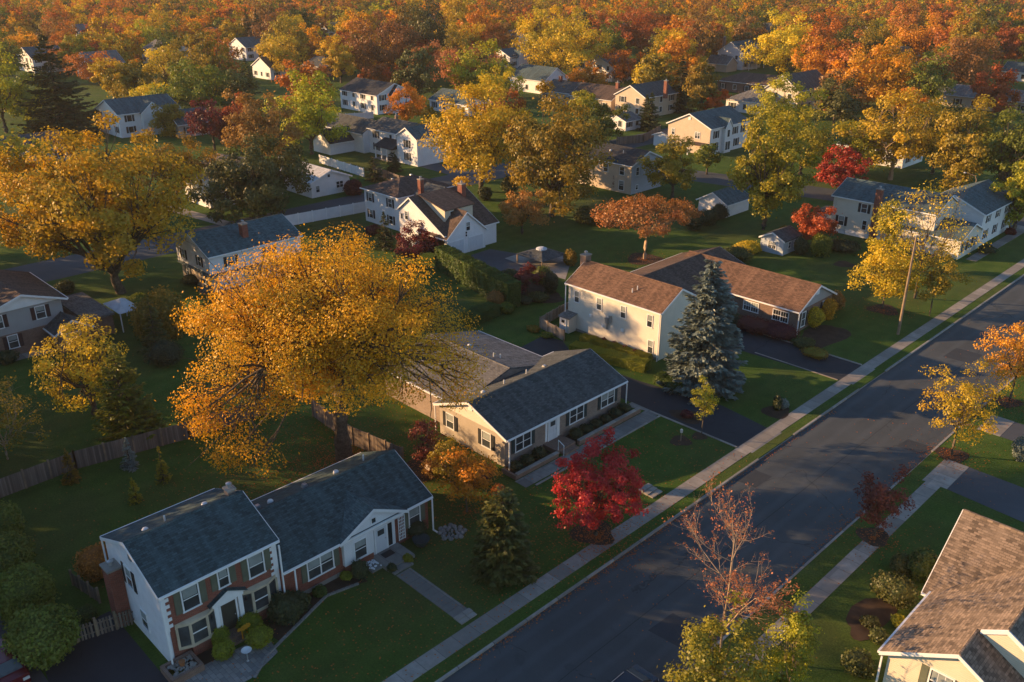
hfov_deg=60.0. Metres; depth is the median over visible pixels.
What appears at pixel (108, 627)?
picket gate fence
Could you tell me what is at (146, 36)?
woodland tree
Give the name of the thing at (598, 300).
window
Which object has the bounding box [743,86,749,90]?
window
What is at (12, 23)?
woodland tree
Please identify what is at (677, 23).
woodland tree
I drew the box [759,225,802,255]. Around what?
garden shed
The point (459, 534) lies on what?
rock garden
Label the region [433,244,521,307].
hedge
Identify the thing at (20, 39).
woodland tree
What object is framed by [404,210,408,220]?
window
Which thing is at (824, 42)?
woodland tree
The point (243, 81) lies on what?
maple tree
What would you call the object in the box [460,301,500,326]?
hedge
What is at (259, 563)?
window
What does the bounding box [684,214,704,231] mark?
shrub
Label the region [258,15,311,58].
woodland tree
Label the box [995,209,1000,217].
window
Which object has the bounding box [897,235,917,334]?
utility pole
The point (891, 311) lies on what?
flower bed
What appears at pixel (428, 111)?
maple tree
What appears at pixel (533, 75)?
house
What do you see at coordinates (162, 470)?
spruce tree
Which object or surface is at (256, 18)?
spruce tree
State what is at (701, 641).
birch tree
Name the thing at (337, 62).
maple tree
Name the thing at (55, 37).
woodland tree
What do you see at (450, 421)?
window
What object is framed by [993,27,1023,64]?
woodland tree
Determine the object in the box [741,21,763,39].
woodland tree
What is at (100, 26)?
woodland tree
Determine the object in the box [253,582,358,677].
brick edging
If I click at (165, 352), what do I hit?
shrub
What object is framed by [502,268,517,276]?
shrub
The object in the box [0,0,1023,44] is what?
woods
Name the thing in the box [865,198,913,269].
maple tree
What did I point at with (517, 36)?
house
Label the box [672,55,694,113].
spruce tree
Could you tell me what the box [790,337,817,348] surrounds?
shrub
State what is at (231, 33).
woodland tree
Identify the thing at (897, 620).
shrub
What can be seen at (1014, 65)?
house
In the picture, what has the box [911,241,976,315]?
maple tree
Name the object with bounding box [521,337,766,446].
driveway
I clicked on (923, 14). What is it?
woodland tree
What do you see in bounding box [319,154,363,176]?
vinyl fence
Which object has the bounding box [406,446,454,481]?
flower bed
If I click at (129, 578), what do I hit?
window
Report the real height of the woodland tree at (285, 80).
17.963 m
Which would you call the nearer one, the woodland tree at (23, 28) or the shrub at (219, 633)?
the shrub at (219, 633)
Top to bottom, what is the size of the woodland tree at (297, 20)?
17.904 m
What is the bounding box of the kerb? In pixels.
[435,274,1023,681]
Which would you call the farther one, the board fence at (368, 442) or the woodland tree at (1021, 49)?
the woodland tree at (1021, 49)
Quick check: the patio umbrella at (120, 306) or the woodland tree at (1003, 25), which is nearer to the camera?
the patio umbrella at (120, 306)
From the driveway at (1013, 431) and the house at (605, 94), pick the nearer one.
the driveway at (1013, 431)
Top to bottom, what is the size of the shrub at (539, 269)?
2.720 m
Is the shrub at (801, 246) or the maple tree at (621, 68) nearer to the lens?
the shrub at (801, 246)
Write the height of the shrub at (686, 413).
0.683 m
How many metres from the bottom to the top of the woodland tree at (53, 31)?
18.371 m
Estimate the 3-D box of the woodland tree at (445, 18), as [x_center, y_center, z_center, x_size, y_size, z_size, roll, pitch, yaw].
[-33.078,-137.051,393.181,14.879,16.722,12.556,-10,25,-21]
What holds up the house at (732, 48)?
on the ground
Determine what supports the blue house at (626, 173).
on the ground
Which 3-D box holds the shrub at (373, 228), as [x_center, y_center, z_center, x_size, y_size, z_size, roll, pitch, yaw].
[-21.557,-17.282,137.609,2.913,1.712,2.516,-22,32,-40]
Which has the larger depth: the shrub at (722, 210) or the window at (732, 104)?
the window at (732, 104)
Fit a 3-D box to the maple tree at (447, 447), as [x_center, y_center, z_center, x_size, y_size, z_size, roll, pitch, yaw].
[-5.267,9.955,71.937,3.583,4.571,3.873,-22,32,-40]
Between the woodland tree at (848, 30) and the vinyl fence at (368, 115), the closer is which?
the vinyl fence at (368, 115)
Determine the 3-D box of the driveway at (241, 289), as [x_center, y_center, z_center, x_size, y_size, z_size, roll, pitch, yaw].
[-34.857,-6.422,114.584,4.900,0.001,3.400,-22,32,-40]
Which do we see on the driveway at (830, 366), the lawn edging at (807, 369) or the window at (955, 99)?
the lawn edging at (807, 369)
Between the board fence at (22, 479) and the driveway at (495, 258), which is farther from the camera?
the driveway at (495, 258)
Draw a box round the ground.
[0,37,1023,681]
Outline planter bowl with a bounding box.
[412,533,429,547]
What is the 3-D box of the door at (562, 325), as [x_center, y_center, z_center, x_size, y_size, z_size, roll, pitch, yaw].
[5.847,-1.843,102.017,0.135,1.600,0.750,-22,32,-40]
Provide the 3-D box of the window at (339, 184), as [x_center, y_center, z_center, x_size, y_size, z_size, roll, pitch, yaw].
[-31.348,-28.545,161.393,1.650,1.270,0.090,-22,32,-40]
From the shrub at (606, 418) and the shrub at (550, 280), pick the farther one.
the shrub at (550, 280)
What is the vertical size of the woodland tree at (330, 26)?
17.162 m
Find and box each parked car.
[0,638,30,681]
[610,664,658,681]
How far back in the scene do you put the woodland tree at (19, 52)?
299.06 m
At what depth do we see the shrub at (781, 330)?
99.81 m
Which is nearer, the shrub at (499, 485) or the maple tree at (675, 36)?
the shrub at (499, 485)
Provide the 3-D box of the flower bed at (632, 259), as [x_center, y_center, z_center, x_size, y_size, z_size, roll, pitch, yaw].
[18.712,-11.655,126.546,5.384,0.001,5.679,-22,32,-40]
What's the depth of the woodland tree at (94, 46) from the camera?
322.17 m
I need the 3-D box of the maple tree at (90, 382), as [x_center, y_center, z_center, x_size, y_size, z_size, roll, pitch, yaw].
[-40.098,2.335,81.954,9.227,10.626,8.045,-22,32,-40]
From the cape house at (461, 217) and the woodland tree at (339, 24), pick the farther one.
the woodland tree at (339, 24)
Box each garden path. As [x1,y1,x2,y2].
[0,349,52,362]
[396,568,466,617]
[515,411,655,486]
[627,402,656,416]
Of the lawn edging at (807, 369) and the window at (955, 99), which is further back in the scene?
the window at (955, 99)
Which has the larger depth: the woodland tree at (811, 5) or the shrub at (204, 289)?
the woodland tree at (811, 5)
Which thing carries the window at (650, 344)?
in the split level house at (641, 308)
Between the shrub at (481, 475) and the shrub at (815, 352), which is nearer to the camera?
the shrub at (481, 475)
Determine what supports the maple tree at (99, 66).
on the ground
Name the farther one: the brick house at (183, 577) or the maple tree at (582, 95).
the maple tree at (582, 95)
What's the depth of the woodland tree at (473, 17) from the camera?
358.54 m
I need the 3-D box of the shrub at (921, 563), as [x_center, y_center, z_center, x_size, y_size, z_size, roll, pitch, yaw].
[28.562,15.378,61.489,2.526,2.710,2.724,-3,24,-6]
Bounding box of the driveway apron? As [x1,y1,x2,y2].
[751,369,1013,488]
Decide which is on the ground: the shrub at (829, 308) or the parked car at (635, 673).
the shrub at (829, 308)
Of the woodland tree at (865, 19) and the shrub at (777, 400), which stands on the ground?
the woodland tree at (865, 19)
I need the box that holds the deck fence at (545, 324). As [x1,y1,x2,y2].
[539,302,567,340]
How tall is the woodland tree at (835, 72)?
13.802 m
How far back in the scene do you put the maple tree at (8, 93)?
211.75 m
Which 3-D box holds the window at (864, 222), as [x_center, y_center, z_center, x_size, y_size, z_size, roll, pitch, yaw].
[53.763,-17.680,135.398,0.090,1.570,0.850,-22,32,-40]
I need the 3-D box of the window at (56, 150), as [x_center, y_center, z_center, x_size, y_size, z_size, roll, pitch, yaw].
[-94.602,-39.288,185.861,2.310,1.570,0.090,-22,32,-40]
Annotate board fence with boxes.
[0,397,267,498]
[311,399,403,459]
[375,166,403,179]
[616,125,660,144]
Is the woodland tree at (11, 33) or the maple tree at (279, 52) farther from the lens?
the woodland tree at (11, 33)
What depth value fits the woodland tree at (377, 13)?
365.38 m
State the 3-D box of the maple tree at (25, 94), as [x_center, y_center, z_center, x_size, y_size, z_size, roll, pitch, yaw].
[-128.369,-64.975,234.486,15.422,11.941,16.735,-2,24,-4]
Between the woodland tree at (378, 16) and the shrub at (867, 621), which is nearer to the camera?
the shrub at (867, 621)
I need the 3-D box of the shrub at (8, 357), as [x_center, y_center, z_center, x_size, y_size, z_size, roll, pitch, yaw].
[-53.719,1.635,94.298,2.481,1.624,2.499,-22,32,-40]
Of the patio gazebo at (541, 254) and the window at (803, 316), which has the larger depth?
the patio gazebo at (541, 254)
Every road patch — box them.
[648,613,703,649]
[736,469,771,487]
[897,439,932,454]
[943,348,981,363]
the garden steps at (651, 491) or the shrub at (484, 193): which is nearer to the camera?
the garden steps at (651, 491)
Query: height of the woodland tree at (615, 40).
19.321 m
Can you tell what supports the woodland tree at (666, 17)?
on the ground
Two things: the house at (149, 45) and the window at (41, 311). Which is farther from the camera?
the house at (149, 45)
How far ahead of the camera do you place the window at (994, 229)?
135.27 m
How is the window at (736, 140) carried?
in the tan gable house at (722, 128)
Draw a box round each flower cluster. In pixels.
[237,626,245,638]
[243,623,250,632]
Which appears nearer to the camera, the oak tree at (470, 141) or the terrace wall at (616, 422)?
the terrace wall at (616, 422)
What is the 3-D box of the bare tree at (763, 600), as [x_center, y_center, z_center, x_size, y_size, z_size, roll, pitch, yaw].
[13.181,13.807,52.242,6.845,13.272,8.637,-22,32,-40]
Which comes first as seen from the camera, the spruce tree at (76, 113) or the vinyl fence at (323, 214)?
the vinyl fence at (323, 214)
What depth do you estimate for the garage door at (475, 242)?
130.20 m
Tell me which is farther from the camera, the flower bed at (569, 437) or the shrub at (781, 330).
the shrub at (781, 330)
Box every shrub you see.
[0,349,19,365]
[0,498,27,537]
[0,528,37,574]
[0,561,61,624]
[0,601,82,670]
[53,279,75,294]
[72,541,108,582]
[72,603,98,626]
[126,291,146,311]
[143,337,185,366]
[179,273,198,284]
[198,285,212,294]
[211,625,231,643]
[211,637,235,661]
[235,611,262,633]
[244,623,273,649]
[266,589,311,625]
[312,584,327,597]
[339,570,352,580]
[342,178,362,195]
[350,557,368,580]
[364,224,380,235]
[386,562,397,572]
[402,553,413,562]
[407,520,427,537]
[419,451,455,479]
[455,461,493,486]
[477,186,492,200]
[485,289,504,304]
[490,483,504,496]
[500,175,518,192]
[500,301,515,313]
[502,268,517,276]
[510,460,524,471]
[519,454,535,465]
[526,325,540,332]
[527,291,550,302]
[531,264,550,283]
[532,446,546,458]
[540,331,553,338]
[542,269,559,293]
[563,248,576,266]
[569,427,582,439]
[571,205,597,224]
[580,423,593,433]
[590,418,603,428]
[592,210,614,225]
[599,414,613,423]
[607,407,623,417]
[617,402,631,413]
[680,409,694,417]
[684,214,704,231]
[700,208,718,225]
[711,203,729,219]
[723,245,753,261]
[730,312,741,324]
[732,240,761,254]
[734,315,768,335]
[760,320,800,340]
[772,394,782,410]
[781,398,789,409]
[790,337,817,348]
[794,237,809,254]
[799,346,829,360]
[807,306,825,327]
[810,232,832,256]
[821,298,838,319]
[830,238,862,255]
[832,290,845,310]
[840,646,876,678]
[859,614,880,629]
[868,626,889,644]
[869,569,920,610]
[888,551,911,576]
[890,613,904,628]
[903,546,937,583]
[977,243,998,253]
[1004,227,1016,234]
[1011,435,1023,461]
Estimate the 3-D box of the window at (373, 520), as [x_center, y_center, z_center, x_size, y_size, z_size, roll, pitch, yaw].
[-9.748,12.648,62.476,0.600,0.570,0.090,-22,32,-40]
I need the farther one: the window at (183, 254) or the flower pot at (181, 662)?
the window at (183, 254)
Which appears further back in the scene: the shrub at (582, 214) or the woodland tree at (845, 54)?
the woodland tree at (845, 54)
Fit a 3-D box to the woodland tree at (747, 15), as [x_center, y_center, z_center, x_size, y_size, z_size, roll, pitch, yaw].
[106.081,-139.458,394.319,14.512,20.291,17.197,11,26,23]
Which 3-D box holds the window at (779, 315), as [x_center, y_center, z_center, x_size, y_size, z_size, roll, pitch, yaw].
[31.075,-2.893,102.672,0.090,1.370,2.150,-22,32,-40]
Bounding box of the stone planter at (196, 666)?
[160,650,204,681]
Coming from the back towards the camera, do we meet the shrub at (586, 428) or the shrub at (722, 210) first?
the shrub at (722, 210)
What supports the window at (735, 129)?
in the tan gable house at (722, 128)
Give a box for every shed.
[603,111,640,130]
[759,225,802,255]
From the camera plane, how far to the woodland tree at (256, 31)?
369.79 m
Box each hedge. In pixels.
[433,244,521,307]
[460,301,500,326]
[569,340,651,372]
[579,333,652,360]
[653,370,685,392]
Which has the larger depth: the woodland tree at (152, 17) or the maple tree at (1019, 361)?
the woodland tree at (152, 17)
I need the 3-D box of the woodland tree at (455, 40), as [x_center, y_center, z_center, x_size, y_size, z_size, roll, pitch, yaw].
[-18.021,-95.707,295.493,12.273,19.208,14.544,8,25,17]
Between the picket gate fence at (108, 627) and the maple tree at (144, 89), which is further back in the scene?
the maple tree at (144, 89)
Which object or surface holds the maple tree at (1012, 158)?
on the ground
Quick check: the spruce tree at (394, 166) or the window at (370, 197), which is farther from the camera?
the spruce tree at (394, 166)
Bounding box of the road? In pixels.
[442,276,1023,681]
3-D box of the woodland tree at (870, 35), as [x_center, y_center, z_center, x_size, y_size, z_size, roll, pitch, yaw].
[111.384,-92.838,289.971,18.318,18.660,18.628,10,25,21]
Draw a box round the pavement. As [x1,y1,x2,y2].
[382,259,1023,681]
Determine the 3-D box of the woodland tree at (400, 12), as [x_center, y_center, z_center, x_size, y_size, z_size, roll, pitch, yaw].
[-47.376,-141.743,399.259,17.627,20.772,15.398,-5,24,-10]
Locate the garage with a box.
[696,185,752,216]
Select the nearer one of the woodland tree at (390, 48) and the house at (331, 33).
the woodland tree at (390, 48)
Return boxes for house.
[0,130,69,164]
[0,269,115,353]
[16,45,67,72]
[74,24,90,34]
[76,50,124,74]
[94,93,180,137]
[99,449,437,671]
[142,39,191,65]
[164,107,211,137]
[174,213,302,292]
[185,153,279,208]
[229,36,265,60]
[251,56,295,79]
[302,56,347,75]
[313,113,451,166]
[319,21,338,37]
[339,77,410,114]
[359,174,453,230]
[386,330,627,469]
[396,180,498,253]
[428,88,492,115]
[490,47,529,67]
[493,30,526,48]
[508,63,568,93]
[540,74,581,104]
[558,246,836,361]
[569,81,625,111]
[572,141,662,194]
[577,52,634,81]
[615,79,678,116]
[652,105,750,154]
[706,54,738,71]
[715,72,778,92]
[717,36,764,69]
[726,88,780,113]
[760,22,775,33]
[764,69,823,108]
[818,177,1023,260]
[836,131,922,168]
[875,509,1023,681]
[888,46,922,64]
[919,84,1023,113]
[1001,61,1023,81]
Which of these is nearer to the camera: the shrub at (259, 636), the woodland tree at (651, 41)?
the shrub at (259, 636)
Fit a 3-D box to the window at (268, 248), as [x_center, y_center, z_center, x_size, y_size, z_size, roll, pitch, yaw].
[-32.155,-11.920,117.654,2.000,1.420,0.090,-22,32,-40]
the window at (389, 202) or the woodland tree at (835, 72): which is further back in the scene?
the woodland tree at (835, 72)
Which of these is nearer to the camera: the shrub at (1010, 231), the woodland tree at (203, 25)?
the shrub at (1010, 231)
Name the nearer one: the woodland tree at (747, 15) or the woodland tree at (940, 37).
the woodland tree at (940, 37)
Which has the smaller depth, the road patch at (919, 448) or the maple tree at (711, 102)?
the road patch at (919, 448)
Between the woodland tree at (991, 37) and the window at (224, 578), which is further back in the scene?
the woodland tree at (991, 37)
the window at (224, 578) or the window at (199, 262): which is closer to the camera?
the window at (224, 578)
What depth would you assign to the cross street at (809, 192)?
166.19 m
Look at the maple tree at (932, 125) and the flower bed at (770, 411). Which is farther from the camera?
the maple tree at (932, 125)
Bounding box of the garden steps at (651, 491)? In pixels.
[639,483,661,497]
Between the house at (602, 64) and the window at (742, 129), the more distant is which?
the house at (602, 64)
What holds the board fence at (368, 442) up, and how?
on the ground
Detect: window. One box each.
[0,314,8,328]
[2,333,23,349]
[30,304,50,320]
[55,150,66,157]
[120,561,137,593]
[124,115,134,121]
[126,126,135,132]
[138,606,150,633]
[173,579,207,615]
[174,608,215,655]
[179,247,186,259]
[183,126,192,133]
[184,265,191,273]
[195,255,202,266]
[200,273,207,284]
[210,564,236,591]
[223,254,237,266]
[240,548,271,581]
[242,575,278,619]
[262,245,276,255]
[301,547,339,583]
[315,185,319,192]
[336,180,343,187]
[353,536,368,560]
[366,192,373,201]
[367,208,374,218]
[370,516,377,525]
[372,130,378,138]
[379,94,385,100]
[380,104,386,110]
[386,198,393,208]
[387,215,394,224]
[403,139,410,147]
[403,503,424,529]
[404,152,410,160]
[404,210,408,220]
[443,411,457,431]
[466,221,470,230]
[478,428,494,451]
[511,429,534,454]
[566,403,586,425]
[574,290,579,303]
[596,297,601,310]
[597,388,617,409]
[618,180,623,190]
[619,96,625,101]
[619,166,624,175]
[619,305,626,319]
[626,121,632,127]
[646,314,652,328]
[647,339,653,354]
[668,104,673,110]
[694,132,699,138]
[713,130,719,138]
[720,83,725,88]
[724,140,730,150]
[728,102,735,107]
[732,126,737,133]
[733,137,738,145]
[740,124,745,131]
[742,299,758,313]
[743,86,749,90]
[767,240,776,249]
[771,308,788,323]
[798,310,807,327]
[835,215,847,225]
[858,203,870,213]
[860,220,866,230]
[912,235,925,246]
[918,663,957,681]
[953,98,961,103]
[960,240,967,252]
[966,237,972,249]
[971,235,977,246]
[982,228,988,238]
[986,214,991,222]
[992,223,997,233]
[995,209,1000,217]
[1001,218,1005,228]
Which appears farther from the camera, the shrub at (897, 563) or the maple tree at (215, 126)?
the maple tree at (215, 126)
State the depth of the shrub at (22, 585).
57.05 m
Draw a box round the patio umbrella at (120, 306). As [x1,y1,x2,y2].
[103,298,135,332]
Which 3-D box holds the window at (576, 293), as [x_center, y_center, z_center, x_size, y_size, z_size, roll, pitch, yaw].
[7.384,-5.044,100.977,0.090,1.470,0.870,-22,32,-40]
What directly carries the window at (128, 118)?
in the house at (133, 113)
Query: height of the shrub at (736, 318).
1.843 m
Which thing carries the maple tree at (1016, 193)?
on the ground
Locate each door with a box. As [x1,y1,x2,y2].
[219,270,242,288]
[221,599,237,629]
[375,525,386,552]
[449,239,463,252]
[469,234,482,251]
[549,418,556,440]
[560,318,564,329]
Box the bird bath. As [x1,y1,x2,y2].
[241,646,251,661]
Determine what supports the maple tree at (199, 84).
on the ground
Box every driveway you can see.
[0,616,47,681]
[45,611,168,681]
[168,206,229,225]
[222,284,255,298]
[419,163,497,182]
[432,249,527,271]
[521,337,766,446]
[738,329,860,379]
[947,467,1023,521]
[1000,422,1023,440]
[1016,225,1023,230]
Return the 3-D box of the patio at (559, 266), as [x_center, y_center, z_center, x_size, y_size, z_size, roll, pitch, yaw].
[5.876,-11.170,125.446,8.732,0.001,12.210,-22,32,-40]
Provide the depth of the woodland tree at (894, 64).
247.91 m
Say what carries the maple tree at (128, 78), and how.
on the ground
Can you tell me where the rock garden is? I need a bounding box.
[438,523,467,540]
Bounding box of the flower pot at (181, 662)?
[178,659,184,666]
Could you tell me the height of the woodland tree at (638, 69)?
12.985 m
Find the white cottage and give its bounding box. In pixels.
[280,162,352,197]
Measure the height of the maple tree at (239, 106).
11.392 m
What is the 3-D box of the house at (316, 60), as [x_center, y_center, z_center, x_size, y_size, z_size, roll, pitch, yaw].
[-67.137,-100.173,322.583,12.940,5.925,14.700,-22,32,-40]
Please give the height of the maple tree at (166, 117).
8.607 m
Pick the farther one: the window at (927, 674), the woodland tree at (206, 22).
the woodland tree at (206, 22)
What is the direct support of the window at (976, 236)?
in the colonial house at (856, 201)
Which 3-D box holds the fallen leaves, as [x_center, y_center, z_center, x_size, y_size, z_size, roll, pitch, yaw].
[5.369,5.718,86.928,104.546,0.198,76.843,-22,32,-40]
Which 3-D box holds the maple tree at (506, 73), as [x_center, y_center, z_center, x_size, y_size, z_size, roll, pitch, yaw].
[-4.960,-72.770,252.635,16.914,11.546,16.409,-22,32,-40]
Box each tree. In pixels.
[0,3,12,28]
[0,17,24,37]
[0,17,38,54]
[0,28,30,80]
[0,41,47,132]
[0,110,204,294]
[0,115,61,193]
[0,375,50,459]
[1,72,51,118]
[4,21,31,38]
[9,20,36,43]
[9,25,38,45]
[10,34,103,137]
[29,314,130,415]
[35,0,61,35]
[35,16,81,44]
[39,0,77,41]
[47,31,80,72]
[48,20,77,49]
[57,32,94,69]
[59,50,122,84]
[60,448,81,485]
[63,30,111,65]
[79,12,125,48]
[82,15,142,63]
[86,0,141,33]
[87,57,141,97]
[91,27,118,46]
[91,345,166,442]
[101,53,162,97]
[114,27,125,35]
[118,28,144,67]
[119,437,139,472]
[121,23,139,36]
[127,477,143,505]
[128,81,177,103]
[128,284,187,341]
[130,18,160,47]
[130,127,219,202]
[134,11,174,43]
[136,295,174,360]
[142,42,184,75]
[144,20,189,60]
[145,57,236,108]
[146,8,177,38]
[148,102,185,136]
[150,37,196,91]
[155,221,494,481]
[155,446,172,485]
[168,14,187,46]
[171,14,218,47]
[180,19,209,47]
[182,20,234,97]
[184,98,238,149]
[186,132,318,223]
[192,27,242,85]
[208,92,259,138]
[210,16,243,43]
[218,62,259,111]
[219,18,243,48]
[220,86,306,160]
[238,57,261,92]
[240,0,281,29]
[242,9,252,36]
[244,12,279,38]
[250,9,262,35]
[252,32,307,71]
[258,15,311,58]
[261,68,350,154]
[271,55,334,113]
[275,14,313,38]
[280,30,319,63]
[284,2,318,34]
[285,22,333,59]
[315,33,355,82]
[326,11,350,35]
[333,11,355,49]
[335,31,359,58]
[341,10,380,45]
[343,17,435,74]
[344,32,386,68]
[353,9,390,44]
[357,63,392,81]
[363,156,386,182]
[365,8,390,38]
[368,5,387,24]
[373,211,395,250]
[381,32,400,67]
[381,65,416,84]
[383,81,426,120]
[384,152,403,172]
[388,2,419,41]
[390,45,438,97]
[390,219,438,260]
[392,12,430,36]
[403,0,450,49]
[405,418,445,460]
[406,39,444,73]
[409,39,446,67]
[417,70,538,194]
[418,106,452,128]
[422,12,454,33]
[427,435,467,481]
[428,440,502,511]
[430,45,503,89]
[434,21,487,48]
[437,23,476,71]
[439,0,475,35]
[440,38,510,89]
[456,0,499,48]
[469,486,540,595]
[470,64,525,100]
[475,23,509,58]
[476,47,514,78]
[480,87,532,139]
[493,22,517,48]
[498,187,554,233]
[502,79,617,217]
[510,3,615,73]
[513,262,545,293]
[547,5,595,69]
[550,426,648,535]
[565,9,598,30]
[565,60,610,84]
[569,89,599,108]
[571,99,630,141]
[576,27,600,56]
[584,13,618,54]
[588,0,608,33]
[590,31,626,54]
[590,192,704,258]
[592,17,625,53]
[595,2,657,54]
[602,46,644,83]
[621,2,661,49]
[631,52,672,85]
[634,1,666,52]
[634,50,678,83]
[636,92,661,131]
[636,134,699,198]
[638,94,656,126]
[641,34,668,55]
[646,28,708,83]
[651,25,676,49]
[653,13,674,45]
[656,259,748,406]
[657,35,701,74]
[657,588,782,681]
[662,11,696,37]
[662,18,705,69]
[662,471,799,651]
[665,55,702,93]
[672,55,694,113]
[676,2,722,56]
[682,58,721,111]
[690,375,720,437]
[692,30,714,59]
[694,142,725,173]
[700,20,727,56]
[702,86,731,109]
[703,8,737,40]
[711,21,734,54]
[726,104,821,229]
[729,15,768,42]
[734,3,767,33]
[734,24,767,58]
[739,6,825,74]
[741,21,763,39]
[745,69,828,128]
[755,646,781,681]
[759,101,849,174]
[763,26,790,63]
[764,590,824,681]
[770,7,797,37]
[771,13,811,69]
[778,5,811,34]
[790,0,825,21]
[790,203,842,247]
[791,34,837,78]
[797,7,828,39]
[798,4,848,55]
[800,21,839,64]
[801,37,851,75]
[812,74,861,126]
[813,144,872,187]
[814,68,868,117]
[818,15,851,31]
[820,8,879,57]
[821,29,876,86]
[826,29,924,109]
[831,13,856,32]
[831,28,878,61]
[831,87,947,179]
[837,119,891,176]
[840,15,871,31]
[842,18,889,46]
[844,238,926,308]
[850,464,915,536]
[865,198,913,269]
[868,167,988,298]
[873,38,914,105]
[875,21,905,46]
[884,10,930,38]
[886,0,925,37]
[889,10,944,66]
[889,84,930,119]
[903,24,927,46]
[905,43,957,115]
[907,93,972,173]
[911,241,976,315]
[914,35,1005,84]
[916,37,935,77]
[917,4,998,59]
[918,359,1015,454]
[921,36,972,77]
[925,94,1004,190]
[931,8,958,30]
[937,0,999,81]
[943,9,984,39]
[946,16,1002,57]
[964,0,1002,38]
[969,63,1023,116]
[970,103,1023,189]
[973,321,1023,400]
[987,160,1023,228]
[991,21,1010,53]
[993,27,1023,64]
[1007,25,1023,61]
[1018,33,1023,61]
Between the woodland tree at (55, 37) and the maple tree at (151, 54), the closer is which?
the maple tree at (151, 54)
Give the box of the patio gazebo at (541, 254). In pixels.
[516,246,563,266]
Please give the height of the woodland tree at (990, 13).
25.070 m
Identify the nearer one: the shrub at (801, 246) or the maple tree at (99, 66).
the shrub at (801, 246)
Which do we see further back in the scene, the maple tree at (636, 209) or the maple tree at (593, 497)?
the maple tree at (636, 209)
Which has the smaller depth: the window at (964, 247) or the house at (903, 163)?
the window at (964, 247)
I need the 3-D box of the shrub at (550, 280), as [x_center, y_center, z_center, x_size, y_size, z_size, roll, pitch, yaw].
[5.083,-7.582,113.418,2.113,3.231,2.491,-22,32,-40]
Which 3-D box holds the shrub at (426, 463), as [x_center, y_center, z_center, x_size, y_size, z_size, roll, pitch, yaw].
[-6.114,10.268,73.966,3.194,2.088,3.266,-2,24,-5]
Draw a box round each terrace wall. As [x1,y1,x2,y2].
[501,451,558,479]
[577,407,640,445]
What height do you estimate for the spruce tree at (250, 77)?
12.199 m
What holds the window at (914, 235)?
in the colonial house at (856, 201)
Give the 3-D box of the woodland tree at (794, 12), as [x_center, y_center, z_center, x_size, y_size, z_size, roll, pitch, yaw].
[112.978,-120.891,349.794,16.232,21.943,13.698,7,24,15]
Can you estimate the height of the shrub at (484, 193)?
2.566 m
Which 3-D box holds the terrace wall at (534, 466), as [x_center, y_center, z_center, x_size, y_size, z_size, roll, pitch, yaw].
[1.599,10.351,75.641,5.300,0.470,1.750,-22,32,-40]
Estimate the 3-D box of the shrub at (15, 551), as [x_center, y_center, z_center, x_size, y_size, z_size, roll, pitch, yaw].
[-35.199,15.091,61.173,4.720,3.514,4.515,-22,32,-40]
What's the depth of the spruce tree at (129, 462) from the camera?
74.73 m
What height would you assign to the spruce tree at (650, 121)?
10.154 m
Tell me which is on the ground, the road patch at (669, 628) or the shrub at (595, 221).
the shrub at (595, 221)
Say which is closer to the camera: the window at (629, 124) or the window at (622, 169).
the window at (622, 169)
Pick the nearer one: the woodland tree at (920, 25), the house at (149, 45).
the house at (149, 45)
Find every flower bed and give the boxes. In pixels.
[185,645,216,668]
[262,576,366,643]
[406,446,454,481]
[505,450,551,473]
[521,282,563,302]
[565,409,630,444]
[569,521,613,544]
[628,253,663,264]
[669,410,700,423]
[670,435,692,445]
[692,432,707,439]
[761,406,788,418]
[802,325,850,347]
[833,261,854,266]
[846,598,897,640]
[855,528,888,546]
[866,304,898,314]
[934,447,968,462]
[994,396,1022,407]
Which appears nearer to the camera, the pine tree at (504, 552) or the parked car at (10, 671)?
the parked car at (10, 671)
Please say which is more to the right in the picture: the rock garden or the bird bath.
the rock garden
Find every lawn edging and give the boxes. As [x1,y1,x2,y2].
[535,411,736,485]
[755,334,861,379]
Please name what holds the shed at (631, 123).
on the ground
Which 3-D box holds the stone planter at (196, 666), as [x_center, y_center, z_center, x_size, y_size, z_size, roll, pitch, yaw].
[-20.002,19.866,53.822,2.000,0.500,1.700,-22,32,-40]
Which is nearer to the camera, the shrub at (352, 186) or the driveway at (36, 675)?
the driveway at (36, 675)
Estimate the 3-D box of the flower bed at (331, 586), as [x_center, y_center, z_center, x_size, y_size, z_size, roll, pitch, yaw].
[-13.322,17.957,58.775,9.148,0.001,3.585,-22,32,-40]
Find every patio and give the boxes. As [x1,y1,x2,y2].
[184,641,277,681]
[505,246,569,278]
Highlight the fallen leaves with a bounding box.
[35,250,1023,681]
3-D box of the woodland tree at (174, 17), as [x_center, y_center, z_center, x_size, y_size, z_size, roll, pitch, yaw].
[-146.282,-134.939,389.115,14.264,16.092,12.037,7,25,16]
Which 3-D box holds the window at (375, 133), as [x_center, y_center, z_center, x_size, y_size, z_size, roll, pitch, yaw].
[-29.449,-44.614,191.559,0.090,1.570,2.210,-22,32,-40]
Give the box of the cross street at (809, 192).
[662,168,1023,226]
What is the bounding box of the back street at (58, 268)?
[3,128,667,281]
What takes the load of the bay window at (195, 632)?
in the brick house at (183, 577)
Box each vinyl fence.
[285,201,364,224]
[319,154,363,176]
[345,112,373,118]
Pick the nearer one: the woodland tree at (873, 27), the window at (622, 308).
the window at (622, 308)
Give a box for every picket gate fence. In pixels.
[68,569,100,603]
[73,609,134,642]
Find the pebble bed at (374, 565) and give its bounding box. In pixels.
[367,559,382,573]
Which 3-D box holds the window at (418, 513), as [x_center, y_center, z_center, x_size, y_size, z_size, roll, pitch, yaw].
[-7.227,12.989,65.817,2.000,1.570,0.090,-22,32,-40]
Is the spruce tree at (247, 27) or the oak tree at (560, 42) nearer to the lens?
the oak tree at (560, 42)

